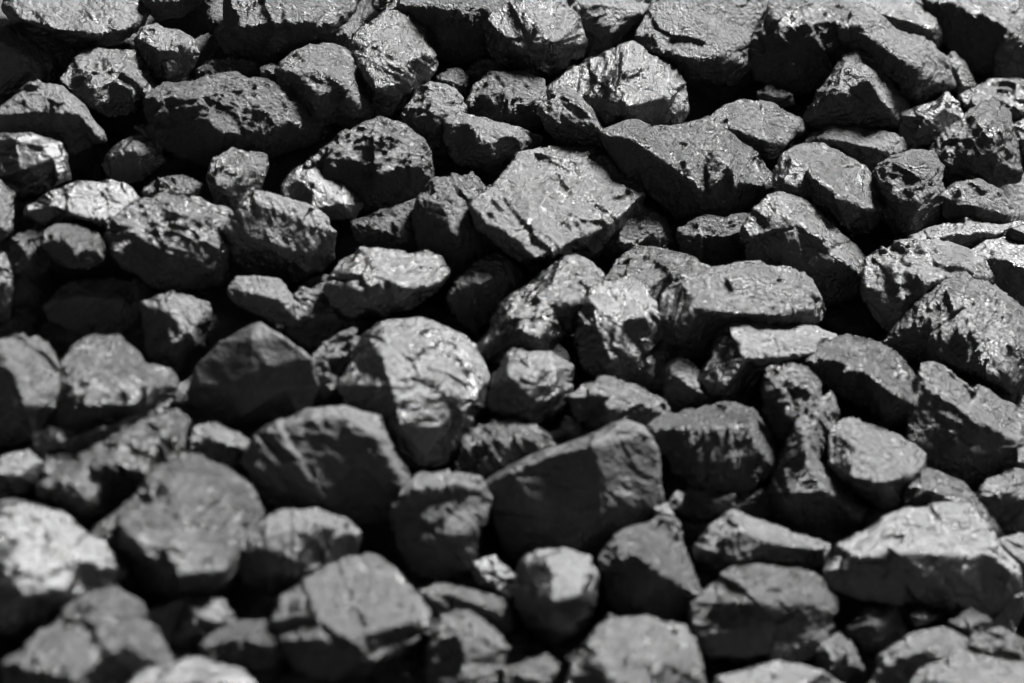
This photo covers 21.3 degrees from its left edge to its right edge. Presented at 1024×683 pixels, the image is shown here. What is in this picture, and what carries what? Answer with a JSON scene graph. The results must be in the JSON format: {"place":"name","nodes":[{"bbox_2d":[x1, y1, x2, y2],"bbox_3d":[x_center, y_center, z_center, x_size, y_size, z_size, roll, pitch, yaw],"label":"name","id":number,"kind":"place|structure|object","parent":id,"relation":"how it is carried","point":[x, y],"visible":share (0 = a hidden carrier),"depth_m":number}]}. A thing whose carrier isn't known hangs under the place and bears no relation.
{"place":"outdoors","nodes":[
{"label":"outdoors","id":0,"kind":"place"},
{"bbox_2d":[0,0,1023,682],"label":"ground","id":1,"kind":"structure","parent":0,"point":[232,318],"depth_m":2.34},
{"bbox_2d":[0,333,60,449],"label":"coal lump","id":2,"kind":"object","parent":1,"relation":"on","point":[30,367],"visible":0.91,"depth_m":2.17},
{"bbox_2d":[0,132,71,201],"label":"coal lump","id":3,"kind":"object","parent":1,"relation":"on","point":[32,165],"visible":0.94,"depth_m":2.33},
{"bbox_2d":[0,24,90,95],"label":"coal lump","id":4,"kind":"object","parent":1,"relation":"on","point":[26,56],"visible":0.54,"depth_m":2.42},
{"bbox_2d":[33,313,83,353],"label":"coal lump","id":5,"kind":"object","parent":1,"relation":"on","point":[57,337],"visible":0.23,"depth_m":2.30},
{"bbox_2d":[41,276,156,334],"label":"coal lump","id":6,"kind":"object","parent":5,"relation":"on","point":[109,305],"visible":0.9,"depth_m":2.30},
{"bbox_2d":[41,223,105,269],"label":"coal lump","id":7,"kind":"object","parent":6,"relation":"on","point":[76,246],"visible":1,"depth_m":2.28},
{"bbox_2d":[31,488,93,532],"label":"coal lump","id":8,"kind":"object","parent":1,"relation":"on","point":[88,528],"visible":0.06,"depth_m":2.19},
{"bbox_2d":[30,399,171,459],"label":"coal lump","id":9,"kind":"object","parent":8,"relation":"on","point":[74,440],"visible":0.56,"depth_m":2.17},
{"bbox_2d":[0,502,128,634],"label":"coal lump","id":10,"kind":"object","parent":1,"relation":"on","point":[53,562],"visible":0.91,"depth_m":2.05},
{"bbox_2d":[1,0,149,48],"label":"coal lump","id":11,"kind":"object","parent":1,"relation":"on","point":[79,24],"visible":0.99,"depth_m":2.43},
{"bbox_2d":[24,179,139,235],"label":"coal lump","id":12,"kind":"object","parent":1,"relation":"on","point":[94,205],"visible":0.79,"depth_m":2.31},
{"bbox_2d":[0,586,173,682],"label":"coal lump","id":13,"kind":"object","parent":1,"relation":"on","point":[110,634],"visible":0.96,"depth_m":2.00},
{"bbox_2d":[35,408,191,526],"bbox_3d":[-0.311,0.104,2.162,0.147,0.086,0.088,-17,26,-39],"label":"coal lump","id":14,"kind":"object","parent":1,"relation":"on","point":[104,479],"visible":0.84,"depth_m":2.13},
{"bbox_2d":[53,334,179,425],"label":"coal lump","id":15,"kind":"object","parent":1,"relation":"on","point":[101,376],"visible":0.95,"depth_m":2.18},
{"bbox_2d":[101,132,166,184],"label":"coal lump","id":16,"kind":"object","parent":1,"relation":"on","point":[135,158],"visible":0.93,"depth_m":2.37},
{"bbox_2d":[134,23,199,81],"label":"coal lump","id":17,"kind":"object","parent":1,"relation":"on","point":[170,55],"visible":0.97,"depth_m":2.42},
{"bbox_2d":[103,189,232,292],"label":"coal lump","id":18,"kind":"object","parent":1,"relation":"on","point":[164,241],"visible":1,"depth_m":2.30},
{"bbox_2d":[139,290,211,373],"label":"coal lump","id":19,"kind":"object","parent":1,"relation":"on","point":[175,325],"visible":0.98,"depth_m":2.28},
{"bbox_2d":[92,452,264,603],"bbox_3d":[-0.260,0.150,2.137,0.130,0.120,0.151,0,20,0],"label":"coal lump","id":20,"kind":"object","parent":1,"relation":"on","point":[178,525],"visible":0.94,"depth_m":2.09},
{"bbox_2d":[171,374,201,416],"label":"coal lump","id":21,"kind":"object","parent":1,"relation":"on","point":[182,402],"visible":0.1,"depth_m":2.26},
{"bbox_2d":[187,322,318,430],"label":"coal lump","id":22,"kind":"object","parent":21,"relation":"on","point":[251,377],"visible":0.97,"depth_m":2.22},
{"bbox_2d":[126,656,255,682],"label":"coal lump","id":23,"kind":"object","parent":1,"relation":"on","point":[188,669],"visible":1,"depth_m":2.01},
{"bbox_2d":[147,594,238,646],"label":"coal lump","id":24,"kind":"object","parent":1,"relation":"on","point":[186,620],"visible":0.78,"depth_m":2.08},
{"bbox_2d":[143,71,324,166],"bbox_3d":[-0.246,-0.198,2.432,0.158,0.091,0.114,0,20,0],"label":"coal lump","id":25,"kind":"object","parent":1,"relation":"on","point":[203,121],"visible":0.91,"depth_m":2.39},
{"bbox_2d":[206,147,268,210],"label":"coal lump","id":26,"kind":"object","parent":1,"relation":"on","point":[235,176],"visible":0.91,"depth_m":2.35},
{"bbox_2d":[198,619,285,671],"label":"coal lump","id":27,"kind":"object","parent":1,"relation":"on","point":[253,645],"visible":0.94,"depth_m":2.05},
{"bbox_2d":[279,267,327,291],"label":"coal lump","id":28,"kind":"object","parent":1,"relation":"on","point":[291,287],"visible":0.08,"depth_m":2.38},
{"bbox_2d":[223,190,336,283],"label":"coal lump","id":29,"kind":"object","parent":28,"relation":"on","point":[269,234],"visible":1,"depth_m":2.33},
{"bbox_2d":[281,164,363,221],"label":"coal lump","id":30,"kind":"object","parent":28,"relation":"on","point":[335,200],"visible":0.81,"depth_m":2.37},
{"bbox_2d":[241,405,410,526],"bbox_3d":[-0.149,0.103,2.210,0.134,0.114,0.113,0,20,0],"label":"coal lump","id":31,"kind":"object","parent":1,"relation":"on","point":[345,461],"visible":0.86,"depth_m":2.17},
{"bbox_2d":[306,128,348,159],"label":"coal lump","id":32,"kind":"object","parent":1,"relation":"on","point":[328,139],"visible":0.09,"depth_m":2.45},
{"bbox_2d":[274,42,373,129],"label":"coal lump","id":33,"kind":"object","parent":32,"relation":"on","point":[323,80],"visible":0.92,"depth_m":2.42},
{"bbox_2d":[347,9,438,118],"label":"coal lump","id":34,"kind":"object","parent":32,"relation":"on","point":[394,53],"visible":0.96,"depth_m":2.45},
{"bbox_2d":[284,273,376,343],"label":"coal lump","id":35,"kind":"object","parent":1,"relation":"on","point":[318,281],"visible":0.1,"depth_m":2.35},
{"bbox_2d":[285,287,368,349],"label":"coal lump","id":36,"kind":"object","parent":35,"relation":"on","point":[322,319],"visible":0.6,"depth_m":2.30},
{"bbox_2d":[227,275,304,328],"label":"coal lump","id":37,"kind":"object","parent":36,"relation":"on","point":[270,299],"visible":1,"depth_m":2.29},
{"bbox_2d":[311,327,359,407],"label":"coal lump","id":38,"kind":"object","parent":1,"relation":"on","point":[331,357],"visible":0.44,"depth_m":2.25},
{"bbox_2d":[303,116,433,214],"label":"coal lump","id":39,"kind":"object","parent":1,"relation":"on","point":[377,163],"visible":0.86,"depth_m":2.39},
{"bbox_2d":[349,197,417,252],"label":"coal lump","id":40,"kind":"object","parent":1,"relation":"on","point":[388,228],"visible":0.57,"depth_m":2.37},
{"bbox_2d":[322,246,450,321],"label":"coal lump","id":41,"kind":"object","parent":1,"relation":"on","point":[367,284],"visible":1,"depth_m":2.30},
{"bbox_2d":[335,316,490,471],"bbox_3d":[-0.075,0.040,2.277,0.115,0.118,0.173,8,22,21],"label":"coal lump","id":42,"kind":"object","parent":1,"relation":"on","point":[419,385],"visible":0.91,"depth_m":2.23},
{"bbox_2d":[389,469,492,583],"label":"coal lump","id":43,"kind":"object","parent":1,"relation":"on","point":[438,521],"visible":1,"depth_m":2.16},
{"bbox_2d":[395,0,507,70],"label":"coal lump","id":44,"kind":"object","parent":1,"relation":"on","point":[455,35],"visible":0.77,"depth_m":2.50},
{"bbox_2d":[412,171,511,284],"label":"coal lump","id":45,"kind":"object","parent":1,"relation":"on","point":[442,223],"visible":0.56,"depth_m":2.36},
{"bbox_2d":[418,583,513,634],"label":"coal lump","id":46,"kind":"object","parent":1,"relation":"on","point":[492,610],"visible":0.73,"depth_m":2.12},
{"bbox_2d":[423,610,509,682],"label":"coal lump","id":47,"kind":"object","parent":1,"relation":"on","point":[466,646],"visible":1,"depth_m":2.07},
{"bbox_2d":[463,323,489,343],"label":"coal lump","id":48,"kind":"object","parent":1,"relation":"on","point":[476,338],"visible":0.06,"depth_m":2.36},
{"bbox_2d":[445,252,522,334],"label":"coal lump","id":49,"kind":"object","parent":48,"relation":"on","point":[481,289],"visible":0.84,"depth_m":2.34},
{"bbox_2d":[483,479,496,532],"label":"coal lump","id":50,"kind":"object","parent":1,"relation":"on","point":[490,522],"visible":0.03,"depth_m":2.24},
{"bbox_2d":[455,418,556,479],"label":"coal lump","id":51,"kind":"object","parent":50,"relation":"on","point":[493,446],"visible":0.78,"depth_m":2.23},
{"bbox_2d":[442,111,542,176],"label":"coal lump","id":52,"kind":"object","parent":1,"relation":"on","point":[485,146],"visible":0.86,"depth_m":2.42},
{"bbox_2d":[465,70,547,131],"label":"coal lump","id":53,"kind":"object","parent":1,"relation":"on","point":[516,98],"visible":0.8,"depth_m":2.47},
{"bbox_2d":[486,348,574,424],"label":"coal lump","id":54,"kind":"object","parent":1,"relation":"on","point":[531,387],"visible":0.98,"depth_m":2.26},
{"bbox_2d":[476,254,604,364],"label":"coal lump","id":55,"kind":"object","parent":1,"relation":"on","point":[539,311],"visible":0.86,"depth_m":2.31},
{"bbox_2d":[545,53,585,85],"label":"coal lump","id":56,"kind":"object","parent":1,"relation":"on","point":[550,80],"visible":0.03,"depth_m":2.55},
{"bbox_2d":[482,0,587,78],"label":"coal lump","id":57,"kind":"object","parent":56,"relation":"on","point":[545,39],"visible":0.96,"depth_m":2.50},
{"bbox_2d":[578,0,651,58],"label":"coal lump","id":58,"kind":"object","parent":56,"relation":"on","point":[608,24],"visible":0.69,"depth_m":2.54},
{"bbox_2d":[548,625,595,676],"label":"coal lump","id":59,"kind":"object","parent":1,"relation":"on","point":[563,654],"visible":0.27,"depth_m":2.15},
{"bbox_2d":[512,547,598,646],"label":"coal lump","id":60,"kind":"object","parent":59,"relation":"on","point":[555,593],"visible":1,"depth_m":2.13},
{"bbox_2d":[535,254,608,274],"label":"coal lump","id":61,"kind":"object","parent":1,"relation":"on","point":[601,260],"visible":0.05,"depth_m":2.43},
{"bbox_2d":[468,144,645,274],"bbox_3d":[0.045,-0.118,2.419,0.124,0.104,0.212,11,23,28],"label":"coal lump","id":62,"kind":"object","parent":61,"relation":"on","point":[536,210],"visible":0.91,"depth_m":2.38},
{"bbox_2d":[484,419,664,564],"bbox_3d":[0.044,0.129,2.235,0.150,0.136,0.107,-5,21,-13],"label":"coal lump","id":63,"kind":"object","parent":1,"relation":"on","point":[591,494],"visible":0.84,"depth_m":2.19},
{"bbox_2d":[546,40,689,127],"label":"coal lump","id":64,"kind":"object","parent":1,"relation":"on","point":[631,79],"visible":0.69,"depth_m":2.48},
{"bbox_2d":[537,86,604,148],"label":"coal lump","id":65,"kind":"object","parent":64,"relation":"on","point":[569,117],"visible":0.75,"depth_m":2.44},
{"bbox_2d":[573,275,662,382],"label":"coal lump","id":66,"kind":"object","parent":1,"relation":"on","point":[618,334],"visible":0.94,"depth_m":2.31},
{"bbox_2d":[566,375,670,431],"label":"coal lump","id":67,"kind":"object","parent":1,"relation":"on","point":[599,402],"visible":0.68,"depth_m":2.27},
{"bbox_2d":[565,614,705,682],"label":"coal lump","id":68,"kind":"object","parent":1,"relation":"on","point":[637,649],"visible":1,"depth_m":2.09},
{"bbox_2d":[598,515,702,621],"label":"coal lump","id":69,"kind":"object","parent":1,"relation":"on","point":[646,568],"visible":0.94,"depth_m":2.16},
{"bbox_2d":[605,245,709,303],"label":"coal lump","id":70,"kind":"object","parent":1,"relation":"on","point":[655,271],"visible":0.59,"depth_m":2.37},
{"bbox_2d":[598,115,772,221],"bbox_3d":[0.160,-0.157,2.475,0.167,0.105,0.110,0,20,0],"label":"coal lump","id":71,"kind":"object","parent":1,"relation":"on","point":[694,169],"visible":0.91,"depth_m":2.43},
{"bbox_2d":[710,99,805,164],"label":"coal lump","id":72,"kind":"object","parent":71,"relation":"on","point":[771,132],"visible":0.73,"depth_m":2.49},
{"bbox_2d":[646,401,776,493],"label":"coal lump","id":73,"kind":"object","parent":1,"relation":"on","point":[724,447],"visible":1,"depth_m":2.25},
{"bbox_2d":[675,213,750,266],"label":"coal lump","id":74,"kind":"object","parent":1,"relation":"on","point":[710,240],"visible":0.64,"depth_m":2.42},
{"bbox_2d":[675,485,773,522],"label":"coal lump","id":75,"kind":"object","parent":1,"relation":"on","point":[700,505],"visible":0.71,"depth_m":2.25},
{"bbox_2d":[657,260,826,360],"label":"coal lump","id":76,"kind":"object","parent":1,"relation":"on","point":[698,311],"visible":0.87,"depth_m":2.34},
{"bbox_2d":[747,385,762,421],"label":"coal lump","id":77,"kind":"object","parent":1,"relation":"on","point":[756,402],"visible":0.04,"depth_m":2.36},
{"bbox_2d":[697,320,836,405],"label":"coal lump","id":78,"kind":"object","parent":77,"relation":"on","point":[744,354],"visible":0.69,"depth_m":2.31},
{"bbox_2d":[688,563,838,663],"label":"coal lump","id":79,"kind":"object","parent":1,"relation":"on","point":[756,613],"visible":0.96,"depth_m":2.15},
{"bbox_2d":[739,191,865,307],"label":"coal lump","id":80,"kind":"object","parent":1,"relation":"on","point":[810,240],"visible":0.78,"depth_m":2.40},
{"bbox_2d":[748,0,864,94],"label":"coal lump","id":81,"kind":"object","parent":1,"relation":"on","point":[796,47],"visible":0.75,"depth_m":2.54},
{"bbox_2d":[810,553,832,579],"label":"coal lump","id":82,"kind":"object","parent":1,"relation":"on","point":[819,572],"visible":0.02,"depth_m":2.25},
{"bbox_2d":[693,509,830,575],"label":"coal lump","id":83,"kind":"object","parent":82,"relation":"on","point":[726,540],"visible":0.8,"depth_m":2.20},
{"bbox_2d":[772,142,884,237],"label":"coal lump","id":84,"kind":"object","parent":1,"relation":"on","point":[839,189],"visible":0.86,"depth_m":2.44},
{"bbox_2d":[802,48,909,132],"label":"coal lump","id":85,"kind":"object","parent":1,"relation":"on","point":[858,88],"visible":0.84,"depth_m":2.51},
{"bbox_2d":[802,125,909,171],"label":"coal lump","id":86,"kind":"object","parent":1,"relation":"on","point":[870,148],"visible":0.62,"depth_m":2.50},
{"bbox_2d":[799,333,918,431],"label":"coal lump","id":87,"kind":"object","parent":1,"relation":"on","point":[876,380],"visible":0.82,"depth_m":2.31},
{"bbox_2d":[846,638,880,682],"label":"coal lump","id":88,"kind":"object","parent":1,"relation":"on","point":[868,661],"visible":0.11,"depth_m":2.20},
{"bbox_2d":[843,606,907,652],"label":"coal lump","id":89,"kind":"object","parent":1,"relation":"on","point":[870,630],"visible":0.98,"depth_m":2.19},
{"bbox_2d":[827,417,926,509],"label":"coal lump","id":90,"kind":"object","parent":1,"relation":"on","point":[880,468],"visible":0.97,"depth_m":2.27},
{"bbox_2d":[837,7,955,106],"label":"coal lump","id":91,"kind":"object","parent":1,"relation":"on","point":[916,69],"visible":0.85,"depth_m":2.53},
{"bbox_2d":[868,626,969,682],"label":"coal lump","id":92,"kind":"object","parent":1,"relation":"on","point":[904,659],"visible":0.82,"depth_m":2.15},
{"bbox_2d":[822,501,1023,632],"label":"coal lump","id":93,"kind":"object","parent":1,"relation":"on","point":[954,559],"visible":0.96,"depth_m":2.21},
{"bbox_2d":[897,91,963,150],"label":"coal lump","id":94,"kind":"object","parent":1,"relation":"on","point":[922,126],"visible":0.73,"depth_m":2.52},
{"bbox_2d":[880,271,1023,395],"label":"coal lump","id":95,"kind":"object","parent":1,"relation":"on","point":[965,325],"visible":0.94,"depth_m":2.36},
{"bbox_2d":[859,238,996,331],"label":"coal lump","id":96,"kind":"object","parent":95,"relation":"on","point":[898,277],"visible":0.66,"depth_m":2.40},
{"bbox_2d":[904,361,1023,490],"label":"coal lump","id":97,"kind":"object","parent":1,"relation":"on","point":[971,435],"visible":0.81,"depth_m":2.31},
{"bbox_2d":[910,649,1023,682],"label":"coal lump","id":98,"kind":"object","parent":1,"relation":"on","point":[959,666],"visible":1,"depth_m":2.14},
{"bbox_2d":[928,99,1023,187],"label":"coal lump","id":99,"kind":"object","parent":1,"relation":"on","point":[980,140],"visible":0.87,"depth_m":2.50},
{"bbox_2d":[941,178,1019,223],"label":"coal lump","id":100,"kind":"object","parent":1,"relation":"on","point":[981,199],"visible":0.72,"depth_m":2.48},
{"bbox_2d":[972,74,989,84],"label":"coal lump","id":101,"kind":"object","parent":1,"relation":"on","point":[979,79],"visible":0.12,"depth_m":2.61},
{"bbox_2d":[921,0,1023,78],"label":"coal lump","id":102,"kind":"object","parent":101,"relation":"on","point":[985,38],"visible":0.91,"depth_m":2.60},
{"bbox_2d":[971,224,1023,306],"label":"coal lump","id":103,"kind":"object","parent":1,"relation":"on","point":[1003,254],"visible":0.69,"depth_m":2.43},
{"bbox_2d":[976,468,1023,535],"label":"coal lump","id":104,"kind":"object","parent":1,"relation":"on","point":[1001,495],"visible":0.79,"depth_m":2.28},
{"bbox_2d":[903,468,1007,538],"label":"coal lump","id":105,"kind":"object","parent":104,"relation":"on","point":[927,486],"visible":0.49,"depth_m":2.27},
{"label":"coal lump","id":106,"kind":"object","parent":1,"relation":"on","visible":0},
{"bbox_2d":[0,79,106,157],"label":"coal lump","id":107,"kind":"object","parent":106,"relation":"on","point":[61,113],"visible":0.77,"depth_m":2.36},
{"bbox_2d":[59,47,154,117],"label":"coal lump","id":108,"kind":"object","parent":106,"relation":"on","point":[109,83],"visible":0.98,"depth_m":2.40},
{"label":"coal lump","id":109,"kind":"object","parent":1,"relation":"on","visible":0},
{"bbox_2d":[268,552,431,682],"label":"coal lump","id":110,"kind":"object","parent":109,"relation":"on","point":[366,615],"visible":1,"depth_m":2.06},
{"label":"coal lump","id":111,"kind":"object","parent":1,"relation":"on","visible":0},
{"bbox_2d":[400,81,468,166],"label":"coal lump","id":112,"kind":"object","parent":111,"relation":"on","point":[427,108],"visible":0.63,"depth_m":2.44},
{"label":"coal lump","id":113,"kind":"object","parent":1,"relation":"on","visible":0},
{"bbox_2d":[633,0,768,86],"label":"coal lump","id":114,"kind":"object","parent":113,"relation":"on","point":[707,42],"visible":0.86,"depth_m":2.52},
{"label":"coal lump","id":115,"kind":"object","parent":1,"relation":"on","visible":0},
{"bbox_2d":[760,363,823,446],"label":"coal lump","id":116,"kind":"object","parent":115,"relation":"on","point":[788,391],"visible":0.77,"depth_m":2.29},
{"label":"coal lump","id":117,"kind":"object","parent":1,"relation":"on","visible":0},
{"bbox_2d":[871,149,945,240],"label":"coal lump","id":118,"kind":"object","parent":117,"relation":"on","point":[910,186],"visible":0.94,"depth_m":2.45},
{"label":"coal lump","id":119,"kind":"object","parent":1,"relation":"on","visible":0},
{"bbox_2d":[213,0,357,65],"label":"coal lump","id":120,"kind":"object","parent":119,"relation":"on","point":[261,32],"visible":0.91,"depth_m":2.46},
{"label":"coal lump","id":121,"kind":"object","parent":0,"visible":0},
{"bbox_2d":[767,391,870,540],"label":"coal lump","id":122,"kind":"object","parent":121,"relation":"on","point":[810,495],"visible":0.97,"depth_m":2.26},
{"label":"coal lump","id":123,"kind":"object","parent":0,"visible":0},
{"bbox_2d":[239,507,360,594],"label":"coal lump","id":124,"kind":"object","parent":123,"relation":"on","point":[288,549],"visible":0.84,"depth_m":2.12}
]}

